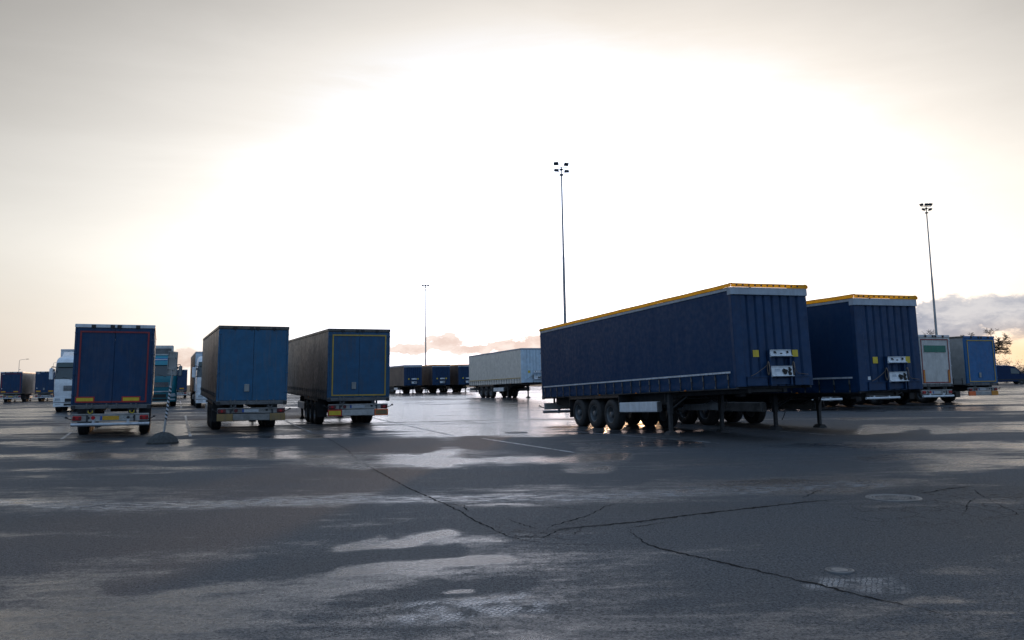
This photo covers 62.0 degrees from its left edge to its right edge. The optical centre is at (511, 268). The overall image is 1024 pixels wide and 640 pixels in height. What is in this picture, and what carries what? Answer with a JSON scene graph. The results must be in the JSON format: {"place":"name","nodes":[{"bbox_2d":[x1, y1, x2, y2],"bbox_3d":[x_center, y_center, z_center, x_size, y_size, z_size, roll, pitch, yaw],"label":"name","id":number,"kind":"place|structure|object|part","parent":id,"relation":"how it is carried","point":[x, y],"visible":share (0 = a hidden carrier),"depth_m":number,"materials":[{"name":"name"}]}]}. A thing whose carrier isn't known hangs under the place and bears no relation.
{"place":"outdoors","nodes":[
{"label":"outdoors","id":0,"kind":"place"},
{"bbox_2d":[0,382,1023,639],"bbox_3d":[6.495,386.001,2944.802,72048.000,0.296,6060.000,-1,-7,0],"label":"ground","id":1,"kind":"structure","parent":0,"point":[452,514],"depth_m":10.60,"materials":[{"name":"grey asphalt"}]},
{"bbox_2d":[0,372,35,401],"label":"semitrailer","id":2,"kind":"object","parent":1,"relation":"on","point":[17,385],"visible":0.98,"depth_m":112.81,"materials":[{"name":"metal"}]},
{"bbox_2d":[0,373,11,392],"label":"rear door","id":3,"kind":"structure","parent":2,"relation":"in","point":[5,387],"depth_m":112.30,"materials":[{"name":"blue paint"}]},
{"bbox_2d":[10,373,21,392],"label":"rear door","id":4,"kind":"structure","parent":2,"relation":"in","point":[16,378],"depth_m":112.71,"materials":[{"name":"blue paint"}]},
{"bbox_2d":[34,371,54,400],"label":"semitrailer","id":5,"kind":"object","parent":1,"relation":"on","point":[44,386],"visible":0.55,"depth_m":113.86,"materials":[{"name":"metal"}]},
{"bbox_2d":[35,372,46,392],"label":"rear door","id":6,"kind":"structure","parent":5,"relation":"in","point":[40,377],"depth_m":113.70,"materials":[{"name":"blue paint"}]},
{"bbox_2d":[46,372,54,391],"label":"rear door","id":7,"kind":"structure","parent":5,"relation":"in","point":[49,383],"depth_m":114.07,"materials":[{"name":"blue paint"}]},
{"bbox_2d":[49,352,73,411],"bbox_3d":[-29.387,7.705,57.972,3.100,3.962,5.420,2,-8,-21],"label":"truck","id":8,"kind":"object","parent":1,"relation":"on","point":[63,383],"visible":0.48,"depth_m":55.35,"materials":[{"name":"white paint"}]},
{"bbox_2d":[61,349,73,356],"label":"semitrailer","id":9,"kind":"object","parent":1,"relation":"on","point":[66,350],"depth_m":58.16,"materials":[{"name":"metal"}]},
{"bbox_2d":[65,324,156,434],"bbox_3d":[-16.606,4.697,36.170,2.860,4.214,13.957,2,-8,-22],"label":"semitrailer","id":10,"kind":"object","parent":1,"relation":"on","point":[113,367],"visible":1,"depth_m":29.90,"materials":[{"name":"metal"}]},
{"bbox_2d":[71,328,115,404],"bbox_3d":[-14.567,3.400,29.672,1.275,2.635,0.088,3,-7,-22],"label":"rear door","id":11,"kind":"structure","parent":10,"relation":"in","point":[93,374],"depth_m":29.68,"materials":[{"name":"blue paint"}]},
{"bbox_2d":[112,328,154,403],"bbox_3d":[-13.380,3.458,30.157,1.275,2.635,0.088,3,-7,-22],"label":"rear door","id":12,"kind":"structure","parent":10,"relation":"in","point":[133,347],"depth_m":30.14,"materials":[{"name":"blue paint"}]},
{"bbox_2d":[146,351,178,444],"bbox_3d":[-10.940,4.040,26.824,0.947,2.892,0.957,-1,-7,0],"label":"sign post","id":13,"kind":"object","parent":1,"relation":"on","point":[163,437],"visible":1,"depth_m":26.74,"materials":[{"name":"metal"}]},
{"bbox_2d":[152,345,181,405],"bbox_3d":[-27.808,8.500,67.119,3.348,4.678,5.854,2,-8,-22],"label":"truck","id":14,"kind":"object","parent":1,"relation":"on","point":[162,378],"visible":0.56,"depth_m":64.75,"materials":[{"name":"teal paint"}]},
{"bbox_2d":[177,369,187,397],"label":"semitrailer","id":15,"kind":"object","parent":1,"relation":"on","point":[182,385],"visible":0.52,"depth_m":118.28,"materials":[{"name":"metal"}]},
{"bbox_2d":[177,370,186,389],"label":"rear door","id":16,"kind":"structure","parent":15,"relation":"in","point":[181,380],"depth_m":118.29,"materials":[{"name":"blue paint"}]},
{"bbox_2d":[188,352,202,404],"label":"truck","id":17,"kind":"object","parent":1,"relation":"on","point":[195,356],"visible":0.27,"depth_m":67.19,"materials":[{"name":"metal"}]},
{"bbox_2d":[192,356,207,407],"bbox_3d":[-21.658,8.262,61.900,3.100,3.612,5.420,2,-8,-22],"label":"truck","id":18,"kind":"object","parent":1,"relation":"on","point":[199,399],"visible":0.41,"depth_m":59.19,"materials":[{"name":"white paint"}]},
{"bbox_2d":[200,325,290,428],"bbox_3d":[-12.350,4.932,38.368,2.860,4.177,13.949,2,-8,-22],"label":"semitrailer","id":19,"kind":"object","parent":1,"relation":"on","point":[242,366],"visible":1,"depth_m":32.17,"materials":[{"name":"blue plastic"}]},
{"bbox_2d":[216,329,253,400],"bbox_3d":[-10.334,3.604,31.854,1.273,2.635,0.110,3,-8,-22],"label":"rear door","id":20,"kind":"structure","parent":19,"relation":"in","point":[236,352],"depth_m":31.87,"materials":[{"name":"blue paint"}]},
{"bbox_2d":[252,330,288,399],"bbox_3d":[-9.147,3.669,32.354,1.273,2.635,0.072,3,-8,-22],"label":"rear door","id":21,"kind":"structure","parent":19,"relation":"in","point":[269,363],"depth_m":32.32,"materials":[{"name":"blue paint"}]},
{"bbox_2d":[287,328,392,423],"bbox_3d":[-8.779,5.260,41.251,2.860,4.154,13.945,2,-8,-21],"label":"semitrailer","id":22,"kind":"object","parent":1,"relation":"on","point":[338,372],"visible":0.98,"depth_m":35.17,"materials":[{"name":"grey fabric"}]},
{"bbox_2d":[327,332,359,396],"bbox_3d":[-6.857,3.924,34.710,1.275,2.635,0.110,2,-7,-21],"label":"rear door","id":23,"kind":"structure","parent":22,"relation":"in","point":[343,371],"depth_m":34.72,"materials":[{"name":"blue paint"}]},
{"bbox_2d":[359,332,389,396],"bbox_3d":[-5.666,3.973,35.189,1.275,2.635,0.080,2,-7,-21],"label":"rear door","id":24,"kind":"structure","parent":22,"relation":"in","point":[373,346],"depth_m":35.16,"materials":[{"name":"blue paint"}]},
{"bbox_2d":[389,365,421,393],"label":"semitrailer","id":25,"kind":"object","parent":1,"relation":"on","point":[405,378],"visible":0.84,"depth_m":120.26,"materials":[{"name":"blue plastic"}]},
{"bbox_2d":[422,285,428,390],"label":"floodlight mast","id":26,"kind":"object","parent":1,"relation":"on","point":[425,286],"visible":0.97,"depth_m":159.86,"materials":[{"name":"metal"}]},
{"bbox_2d":[414,364,449,392],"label":"semitrailer","id":27,"kind":"object","parent":1,"relation":"on","point":[435,378],"visible":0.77,"depth_m":121.40,"materials":[{"name":"blue plastic"}]},
{"bbox_2d":[439,364,468,391],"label":"semitrailer","id":28,"kind":"object","parent":1,"relation":"on","point":[459,377],"visible":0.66,"depth_m":122.80,"materials":[{"name":"blue plastic"}]},
{"bbox_2d":[468,348,541,397],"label":"semitrailer","id":29,"kind":"object","parent":1,"relation":"on","point":[509,373],"visible":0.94,"depth_m":74.58,"materials":[{"name":"white fabric"}]},
{"bbox_2d":[553,162,568,322],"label":"floodlight mast","id":30,"kind":"object","parent":1,"relation":"on","point":[563,260],"visible":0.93,"depth_m":71.55,"materials":[{"name":"metal"}]},
{"bbox_2d":[539,282,812,434],"bbox_3d":[4.867,3.443,29.883,2.860,4.371,13.990,2,-8,-21],"label":"semitrailer","id":31,"kind":"object","parent":1,"relation":"on","point":[664,362],"visible":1,"depth_m":26.48,"materials":[{"name":"blue fabric"}]},
{"bbox_2d":[679,294,922,429],"bbox_3d":[8.563,3.701,31.543,2.860,4.169,13.947,2,-8,-24],"label":"semitrailer","id":32,"kind":"object","parent":1,"relation":"on","point":[864,345],"visible":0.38,"depth_m":25.80,"materials":[{"name":"blue plastic"}]},
{"bbox_2d":[812,397,842,400],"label":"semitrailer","id":33,"kind":"object","parent":1,"relation":"on","point":[829,399],"depth_m":44.03,"materials":[{"name":"metal"}]},
{"bbox_2d":[825,567,854,573],"bbox_3d":[3.017,2.780,7.851,0.255,0.014,0.255,1,-8,-17],"label":"manhole cover","id":34,"kind":"object","parent":1,"relation":"on","point":[840,570],"visible":1,"depth_m":7.82,"materials":[{"name":"metal"}]},
{"bbox_2d":[821,392,901,406],"bbox_3d":[17.121,6.415,52.427,2.860,4.016,13.942,2,-8,-25],"label":"semitrailer","id":35,"kind":"object","parent":1,"relation":"on","point":[848,402],"visible":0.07,"depth_m":48.89,"materials":[{"name":"metal"}]},
{"bbox_2d":[865,494,922,501],"bbox_3d":[5.528,3.326,12.359,0.766,0.014,0.766,1,-8,-17],"label":"manhole cover","id":36,"kind":"object","parent":1,"relation":"on","point":[894,497],"visible":1,"depth_m":12.31,"materials":[{"name":"metal"}]},
{"bbox_2d":[839,335,955,404],"bbox_3d":[21.259,6.662,54.737,2.860,4.023,13.942,2,-8,-25],"label":"semitrailer","id":37,"kind":"object","parent":1,"relation":"on","point":[936,365],"visible":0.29,"depth_m":48.69,"materials":[{"name":"metal"}]},
{"bbox_2d":[919,337,936,383],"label":"rear door","id":38,"kind":"structure","parent":37,"relation":"in","point":[926,345],"depth_m":48.36,"materials":[{"name":"metal"}]},
{"bbox_2d":[933,337,952,383],"bbox_3d":[24.716,5.291,48.888,1.275,2.635,0.088,3,-8,-25],"label":"rear door","id":39,"kind":"structure","parent":37,"relation":"in","point":[942,357],"depth_m":48.84,"materials":[{"name":"metal"}]},
{"bbox_2d":[919,203,937,334],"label":"floodlight mast","id":40,"kind":"object","parent":1,"relation":"on","point":[926,205],"visible":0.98,"depth_m":90.70,"materials":[{"name":"metal"}]},
{"bbox_2d":[891,336,1000,402],"bbox_3d":[25.396,6.937,57.277,2.860,4.020,13.920,2,-8,-23],"label":"semitrailer","id":41,"kind":"object","parent":1,"relation":"on","point":[973,366],"visible":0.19,"depth_m":51.09,"materials":[{"name":"silver metal"}]},
{"bbox_2d":[964,338,982,382],"bbox_3d":[27.495,5.500,50.803,1.275,2.635,0.110,2,-8,-23],"label":"rear door","id":42,"kind":"structure","parent":41,"relation":"in","point":[973,356],"depth_m":50.81,"materials":[{"name":"blue paint"}]},
{"bbox_2d":[979,338,997,382],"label":"rear door","id":43,"kind":"structure","parent":41,"relation":"in","point":[987,353],"depth_m":51.29,"materials":[{"name":"blue paint"}]},
{"bbox_2d":[968,328,1011,353],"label":"bare tree","id":44,"kind":"object","parent":1,"relation":"on","point":[999,343],"visible":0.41,"depth_m":149.68,"materials":[{"name":"brown plant"}]},
{"bbox_2d":[996,358,1021,368],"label":"bush","id":45,"kind":"object","parent":1,"relation":"on","point":[998,363],"visible":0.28,"depth_m":138.14,"materials":[{"name":"brown plant"}]},
{"bbox_2d":[996,365,1023,383],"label":"van","id":46,"kind":"object","parent":1,"relation":"on","point":[1014,375],"visible":0.41,"depth_m":119.30,"materials":[{"name":"blue paint"}]},
{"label":"side window","id":47,"kind":"part","parent":46,"relation":"part of","materials":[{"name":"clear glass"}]},
{"bbox_2d":[0,371,1023,394],"bbox_3d":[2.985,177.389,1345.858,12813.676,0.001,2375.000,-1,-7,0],"label":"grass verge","id":48,"kind":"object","parent":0,"point":[188,388],"depth_m":239.61,"materials":[{"name":"green plant"}]},
{"bbox_2d":[0,0,1023,384],"label":"sky","id":49,"kind":"structure","parent":0,"point":[186,169],"materials":[{"name":"white"}]}
]}

